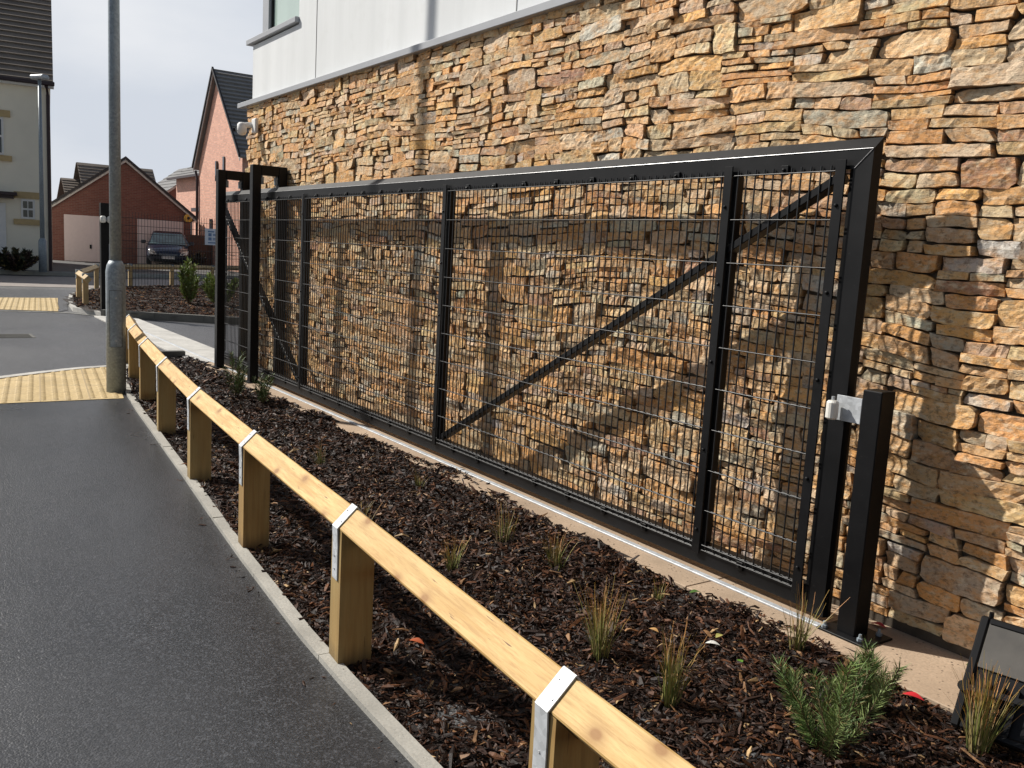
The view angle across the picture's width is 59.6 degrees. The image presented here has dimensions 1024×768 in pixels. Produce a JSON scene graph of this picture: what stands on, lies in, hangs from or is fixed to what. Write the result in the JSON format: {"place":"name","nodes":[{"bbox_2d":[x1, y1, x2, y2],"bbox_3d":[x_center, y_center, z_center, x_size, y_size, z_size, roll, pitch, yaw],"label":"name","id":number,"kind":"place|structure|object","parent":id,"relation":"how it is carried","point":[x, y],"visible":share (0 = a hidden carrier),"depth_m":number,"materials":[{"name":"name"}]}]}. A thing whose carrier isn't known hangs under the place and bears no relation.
{"place":"outdoors","nodes":[
{"label":"outdoors","id":0,"kind":"place"},
{"bbox_2d":[0,312,237,375],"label":"road","id":1,"kind":"structure","parent":0,"point":[62,340],"depth_m":12.69,"materials":[{"name":"grey asphalt"}]},
{"bbox_2d":[0,334,35,337],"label":"drain cover","id":2,"kind":"object","parent":1,"relation":"on","point":[17,336],"visible":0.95,"depth_m":12.46,"materials":[{"name":"metal"}]},
{"bbox_2d":[0,311,97,315],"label":"road channel","id":3,"kind":"object","parent":1,"relation":"on","point":[48,312],"visible":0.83,"depth_m":16.29,"materials":[{"name":"concrete"}]},
{"bbox_2d":[101,309,236,323],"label":"bed kerb","id":4,"kind":"structure","parent":1,"relation":"on","point":[173,317],"depth_m":16.05,"materials":[{"name":"concrete"}]},
{"bbox_2d":[161,350,184,357],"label":"bed end kerb","id":5,"kind":"structure","parent":1,"relation":"on","point":[171,353],"depth_m":11.23,"materials":[{"name":"concrete"}]},
{"bbox_2d":[0,260,238,274],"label":"pavement","id":6,"kind":"structure","parent":0,"point":[64,266],"depth_m":35.25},
{"bbox_2d":[0,247,39,271],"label":"dark shrub","id":7,"kind":"object","parent":6,"relation":"on","point":[16,260],"visible":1,"depth_m":28.35,"materials":[{"name":"green plant"}]},
{"bbox_2d":[0,0,54,270],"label":"cream house","id":8,"kind":"structure","parent":6,"relation":"on","point":[25,39],"depth_m":29.34,"materials":[{"name":"beige paint"}]},
{"bbox_2d":[0,203,6,267],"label":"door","id":9,"kind":"structure","parent":8,"relation":"in","point":[3,243],"depth_m":29.24,"materials":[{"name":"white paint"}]},
{"bbox_2d":[0,110,11,161],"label":"window","id":10,"kind":"structure","parent":8,"relation":"in","point":[3,113],"depth_m":28.85,"materials":[{"name":"white paint"}]},
{"bbox_2d":[14,191,39,224],"bbox_3d":[-15.952,-5.786,29.477,0.840,1.060,0.099,-1,9,-27],"label":"window","id":11,"kind":"structure","parent":8,"relation":"in","point":[27,206],"depth_m":29.47,"materials":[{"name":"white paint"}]},
{"bbox_2d":[57,178,80,197],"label":"distant house","id":12,"kind":"structure","parent":6,"relation":"on","point":[66,185],"depth_m":70.26,"materials":[{"name":"grey tile"}]},
{"bbox_2d":[0,270,235,278],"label":"kerb","id":13,"kind":"structure","parent":6,"relation":"on","point":[47,273],"depth_m":29.72,"materials":[{"name":"concrete"}]},
{"bbox_2d":[141,231,194,264],"bbox_3d":[-15.857,-6.226,41.202,2.267,1.593,3.980,0,9,-22],"label":"parked car","id":14,"kind":"object","parent":6,"relation":"on","point":[152,244],"visible":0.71,"depth_m":39.89,"materials":[{"name":"blue paint"}]},
{"bbox_2d":[189,250,205,264],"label":"dark shrub","id":15,"kind":"object","parent":6,"relation":"on","point":[194,259],"visible":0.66,"depth_m":40.19,"materials":[{"name":"green plant"}]},
{"bbox_2d":[192,67,252,271],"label":"brick house","id":16,"kind":"structure","parent":6,"relation":"on","point":[221,144],"depth_m":40.57,"materials":[{"name":"pink brick"}]},
{"bbox_2d":[210,219,212,228],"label":"window","id":17,"kind":"structure","parent":16,"relation":"in","point":[211,220],"depth_m":41.83,"materials":[{"name":"glass"}]},
{"bbox_2d":[215,161,217,180],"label":"window","id":18,"kind":"structure","parent":16,"relation":"in","point":[216,162],"depth_m":40.83,"materials":[{"name":"glass"}]},
{"bbox_2d":[222,156,224,169],"bbox_3d":[-12.916,-9.751,40.069,0.059,0.850,0.200,-2,10,-35],"label":"window","id":19,"kind":"structure","parent":16,"relation":"in","point":[223,158],"depth_m":39.99,"materials":[{"name":"glass"}]},
{"bbox_2d":[52,156,197,264],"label":"brick garage","id":20,"kind":"structure","parent":0,"point":[75,225],"depth_m":41.67,"materials":[{"name":"red brick"}]},
{"bbox_2d":[64,214,99,261],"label":"garage door","id":21,"kind":"structure","parent":20,"relation":"in","point":[81,232],"depth_m":41.32,"materials":[{"name":"white plastic"}]},
{"bbox_2d":[137,219,183,264],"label":"garage door","id":22,"kind":"structure","parent":20,"relation":"in","point":[153,225],"depth_m":42.51,"materials":[{"name":"white metal"}]},
{"bbox_2d":[184,214,191,221],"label":"alarm box","id":23,"kind":"object","parent":20,"relation":"attached to","point":[188,218],"visible":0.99,"depth_m":42.98,"materials":[{"name":"yellow plastic"}]},
{"bbox_2d":[63,284,238,316],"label":"bark mulch","id":24,"kind":"object","parent":0,"point":[146,294],"visible":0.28,"depth_m":19.26,"materials":[{"name":"brown wood"}]},
{"bbox_2d":[75,264,238,304],"bbox_3d":[-9.458,-2.659,22.846,2.516,0.670,12.290,3,8,-3],"label":"timber knee rail","id":25,"kind":"object","parent":24,"relation":"on","point":[83,279],"visible":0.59,"depth_m":22.86,"materials":[{"name":"wood"}]},
{"bbox_2d":[177,257,202,304],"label":"leafy shrub","id":26,"kind":"object","parent":24,"relation":"on","point":[188,287],"visible":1,"depth_m":18.91,"materials":[{"name":"green plant"}]},
{"bbox_2d":[200,272,238,302],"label":"leafy shrub","id":27,"kind":"object","parent":24,"relation":"on","point":[207,287],"visible":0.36,"depth_m":18.90,"materials":[{"name":"green plant"}]},
{"bbox_2d":[50,0,262,200],"label":"sky","id":28,"kind":"structure","parent":0,"point":[169,49],"materials":[{"name":"white"}]},
{"bbox_2d":[158,167,188,198],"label":"brick house","id":29,"kind":"structure","parent":0,"point":[169,186],"depth_m":60.92,"materials":[{"name":"grey tile"}]},
{"bbox_2d":[167,166,198,234],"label":"brick house","id":30,"kind":"structure","parent":0,"point":[186,188],"depth_m":52.13,"materials":[{"name":"pink brick"}]},
{"bbox_2d":[187,235,212,265],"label":"timber fence","id":31,"kind":"object","parent":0,"point":[197,242],"visible":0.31,"depth_m":41.49,"materials":[{"name":"brown wood"}]},
{"bbox_2d":[0,274,1023,767],"bbox_3d":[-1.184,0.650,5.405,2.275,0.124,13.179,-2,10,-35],"label":"bark mulch","id":32,"kind":"object","parent":0,"point":[726,729],"visible":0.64,"depth_m":3.69,"materials":[{"name":"brown wood"}]},
{"bbox_2d":[0,288,75,311],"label":"footpath","id":33,"kind":"structure","parent":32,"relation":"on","point":[35,293],"depth_m":20.57,"materials":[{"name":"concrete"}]},
{"bbox_2d":[0,297,58,310],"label":"tactile paving","id":34,"kind":"structure","parent":33,"relation":"on","point":[36,304],"depth_m":17.81,"materials":[{"name":"beige concrete"}]},
{"bbox_2d":[30,74,48,271],"bbox_3d":[-15.005,-6.661,28.509,0.600,6.150,0.280,7,9,24],"label":"street lamp","id":35,"kind":"object","parent":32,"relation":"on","point":[42,247],"visible":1,"depth_m":28.52,"materials":[{"name":"metal"}]},
{"bbox_2d":[0,365,105,378],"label":"dropped kerb","id":36,"kind":"structure","parent":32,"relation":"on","point":[36,372],"depth_m":9.46,"materials":[{"name":"concrete"}]},
{"bbox_2d":[68,288,100,315],"bbox_3d":[-9.310,-1.806,19.384,0.579,0.123,7.416,-1,9,-27],"label":"path edging","id":37,"kind":"object","parent":32,"relation":"on","point":[73,307],"visible":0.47,"depth_m":16.72,"materials":[{"name":"concrete"}]},
{"bbox_2d":[99,203,108,310],"bbox_3d":[-7.334,-2.247,16.155,0.220,2.008,0.270,-2,10,-35],"label":"gate catch post","id":38,"kind":"object","parent":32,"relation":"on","point":[104,229],"visible":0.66,"depth_m":16.11,"materials":[{"name":"black metal"}]},
{"bbox_2d":[73,162,155,182],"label":"distant house","id":39,"kind":"structure","parent":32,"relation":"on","point":[83,172],"depth_m":69.56,"materials":[{"name":"grey tile"}]},
{"bbox_2d":[0,275,230,287],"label":"block paving crossing","id":40,"kind":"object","parent":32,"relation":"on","point":[38,281],"depth_m":26.45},
{"bbox_2d":[94,316,213,361],"bbox_3d":[-5.397,-0.727,13.584,0.640,0.056,6.435,-2,10,-35],"label":"concrete strip","id":41,"kind":"object","parent":32,"relation":"on","point":[201,349],"visible":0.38,"depth_m":12.74,"materials":[{"name":"grey concrete"}]},
{"bbox_2d":[121,212,239,286],"bbox_3d":[-8.399,-3.951,27.050,0.080,2.150,8.262,7,9,27],"label":"fence","id":42,"kind":"object","parent":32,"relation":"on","point":[159,249],"visible":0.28,"depth_m":24.73,"materials":[{"name":"black metal"}]},
{"bbox_2d":[205,228,214,244],"bbox_3d":[-8.732,-4.305,26.207,0.017,0.470,0.680,7,9,27],"label":"fence sign","id":43,"kind":"object","parent":42,"relation":"attached to","point":[209,236],"visible":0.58,"depth_m":26.06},
{"bbox_2d":[0,393,413,767],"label":"footpath","id":44,"kind":"structure","parent":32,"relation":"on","point":[133,611],"depth_m":3.43,"materials":[{"name":"grey asphalt"}]},
{"bbox_2d":[0,367,123,402],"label":"tactile paving","id":45,"kind":"structure","parent":44,"relation":"on","point":[83,384],"depth_m":8.57,"materials":[{"name":"beige concrete"}]},
{"bbox_2d":[105,0,125,392],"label":"street lamp","id":46,"kind":"object","parent":45,"relation":"on","point":[115,276],"visible":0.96,"depth_m":8.30,"materials":[{"name":"metal"}]},
{"bbox_2d":[109,290,121,346],"bbox_3d":[-3.708,-0.609,8.374,0.110,0.533,0.025,0,9,-24],"label":"access door","id":47,"kind":"structure","parent":46,"relation":"in","point":[115,297],"depth_m":8.37,"materials":[{"name":"metal"}]},
{"bbox_2d":[222,350,248,396],"bbox_3d":[-2.604,-0.093,8.484,0.255,0.476,0.232,4,8,5],"label":"evergreen shrub","id":48,"kind":"object","parent":32,"relation":"on","point":[239,380],"visible":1,"depth_m":8.46,"materials":[{"name":"green plant"}]},
{"bbox_2d":[251,372,274,403],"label":"evergreen shrub","id":49,"kind":"object","parent":32,"relation":"on","point":[261,396],"visible":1,"depth_m":8.25,"materials":[{"name":"green plant"}]},
{"bbox_2d":[125,364,442,767],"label":"path edging","id":50,"kind":"object","parent":32,"relation":"on","point":[406,743],"visible":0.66,"depth_m":3.43,"materials":[{"name":"concrete"}]},
{"bbox_2d":[303,441,326,464],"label":"grass tuft","id":51,"kind":"object","parent":32,"relation":"on","point":[320,460],"visible":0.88,"depth_m":6.15,"materials":[{"name":"green plant"}]},
{"bbox_2d":[358,503,379,516],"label":"grass tuft","id":52,"kind":"object","parent":32,"relation":"on","point":[365,507],"visible":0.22,"depth_m":4.80,"materials":[{"name":"green plant"}]},
{"bbox_2d":[126,314,694,767],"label":"timber knee rail","id":53,"kind":"object","parent":32,"relation":"on","point":[576,722],"visible":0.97,"depth_m":3.06,"materials":[{"name":"wood"}]},
{"bbox_2d":[410,638,423,643],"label":"fallen leaf","id":54,"kind":"object","parent":32,"relation":"on","point":[419,640],"visible":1,"depth_m":3.40,"materials":[{"name":"orange plant"}]},
{"bbox_2d":[411,469,425,487],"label":"grass tuft","id":55,"kind":"object","parent":32,"relation":"on","point":[420,482],"visible":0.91,"depth_m":5.73,"materials":[{"name":"green plant"}]},
{"bbox_2d":[441,532,470,571],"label":"grass tuft","id":56,"kind":"object","parent":32,"relation":"on","point":[449,561],"visible":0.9,"depth_m":4.18,"materials":[{"name":"green plant"}]},
{"bbox_2d":[487,505,525,542],"bbox_3d":[-0.029,0.735,4.674,0.224,0.201,0.239,-2,10,-35],"label":"grass tuft","id":57,"kind":"object","parent":32,"relation":"on","point":[504,534],"visible":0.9,"depth_m":4.67,"materials":[{"name":"green plant"}]},
{"bbox_2d":[537,528,574,570],"bbox_3d":[0.221,0.794,4.355,0.178,0.222,0.214,8,10,32],"label":"grass tuft","id":58,"kind":"object","parent":32,"relation":"on","point":[558,554],"visible":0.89,"depth_m":4.34,"materials":[{"name":"green plant"}]},
{"bbox_2d":[204,362,968,712],"bbox_3d":[0.113,0.721,5.728,0.600,0.062,12.946,-2,10,-35],"label":"gate track foundation","id":59,"kind":"object","parent":32,"relation":"on","point":[930,676],"visible":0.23,"depth_m":4.22,"materials":[{"name":"concrete"}]},
{"bbox_2d":[210,169,249,367],"bbox_3d":[-3.271,-1.319,10.400,0.403,2.265,0.180,-2,10,-35],"label":"gate guide frame","id":60,"kind":"object","parent":59,"relation":"on","point":[223,177],"visible":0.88,"depth_m":10.32,"materials":[{"name":"metal"}]},
{"bbox_2d":[245,164,287,383],"bbox_3d":[-2.603,-1.144,9.443,0.403,2.265,0.180,-2,10,-35],"label":"gate guide frame","id":61,"kind":"object","parent":59,"relation":"on","point":[259,172],"visible":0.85,"depth_m":9.37,"materials":[{"name":"metal"}]},
{"bbox_2d":[143,331,820,625],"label":"ground track","id":62,"kind":"structure","parent":59,"relation":"on","point":[713,579],"depth_m":5.11,"materials":[{"name":"grey concrete"}]},
{"bbox_2d":[224,137,883,617],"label":"sliding gate","id":63,"kind":"structure","parent":62,"relation":"on","point":[860,159],"depth_m":4.74,"materials":[{"name":"metal"}]},
{"bbox_2d":[816,389,895,648],"bbox_3d":[1.436,0.533,3.700,0.203,1.033,0.305,-2,10,-35],"label":"gate stop post","id":64,"kind":"object","parent":59,"relation":"on","point":[871,412],"visible":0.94,"depth_m":3.65,"materials":[{"name":"metal"}]},
{"bbox_2d":[873,622,885,627],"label":"fallen leaf","id":65,"kind":"object","parent":59,"relation":"on","point":[879,623],"visible":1,"depth_m":3.85,"materials":[{"name":"brown plant"}]},
{"bbox_2d":[567,572,632,662],"bbox_3d":[0.323,0.895,3.411,0.253,0.320,0.299,5,8,14],"label":"grass tuft","id":66,"kind":"object","parent":32,"relation":"on","point":[599,649],"visible":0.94,"depth_m":3.40,"materials":[{"name":"green plant"}]},
{"bbox_2d":[237,0,1023,658],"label":"stone clad building","id":67,"kind":"structure","parent":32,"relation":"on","point":[931,92],"depth_m":4.65,"materials":[{"name":"beige stone"}]},
{"bbox_2d":[233,118,257,134],"bbox_3d":[-2.990,-2.897,10.077,0.288,0.190,0.125,3,8,0],"label":"security camera","id":68,"kind":"object","parent":67,"relation":"attached to","point":[242,127],"visible":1,"depth_m":10.04,"materials":[{"name":"white paint"}]},
{"bbox_2d":[246,0,298,46],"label":"window","id":69,"kind":"structure","parent":67,"relation":"in","point":[279,16],"depth_m":9.83,"materials":[{"name":"grey metal"}]},
{"bbox_2d":[650,579,668,600],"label":"grass tuft","id":70,"kind":"object","parent":32,"relation":"on","point":[660,596],"visible":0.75,"depth_m":4.03,"materials":[{"name":"green plant"}]},
{"bbox_2d":[651,616,712,709],"bbox_3d":[0.556,0.961,3.041,0.188,0.312,0.228,-2,10,-35],"label":"grass tuft","id":71,"kind":"object","parent":32,"relation":"on","point":[669,691],"visible":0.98,"depth_m":3.06,"materials":[{"name":"green plant"}]},
{"bbox_2d":[783,585,846,651],"bbox_3d":[1.167,0.941,3.540,0.280,0.269,0.210,-5,11,-44],"label":"grass tuft","id":72,"kind":"object","parent":32,"relation":"on","point":[799,644],"visible":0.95,"depth_m":3.56,"materials":[{"name":"green plant"}]},
{"bbox_2d":[770,654,901,760],"bbox_3d":[1.000,0.996,2.882,0.386,0.382,0.380,-2,10,-35],"label":"pine seedling","id":73,"kind":"object","parent":32,"relation":"on","point":[837,721],"visible":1,"depth_m":2.85,"materials":[{"name":"green plant"}]},
{"bbox_2d":[840,638,910,714],"bbox_3d":[1.231,1.018,3.079,0.229,0.293,0.183,-2,10,-35],"label":"pine seedling","id":74,"kind":"object","parent":32,"relation":"on","point":[865,655],"visible":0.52,"depth_m":3.08,"materials":[{"name":"green plant"}]},
{"bbox_2d":[903,692,923,700],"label":"fallen leaf","id":75,"kind":"object","parent":32,"relation":"on","point":[914,694],"visible":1,"depth_m":3.17,"materials":[{"name":"red plant"}]},
{"bbox_2d":[944,653,1023,756],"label":"grass tuft","id":76,"kind":"object","parent":32,"relation":"on","point":[978,740],"visible":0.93,"depth_m":2.82,"materials":[{"name":"green plant"}]},
{"bbox_2d":[950,611,1023,753],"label":"floodlight","id":77,"kind":"object","parent":32,"relation":"on","point":[1000,642],"visible":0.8,"depth_m":2.93,"materials":[{"name":"black plastic"}]}
]}

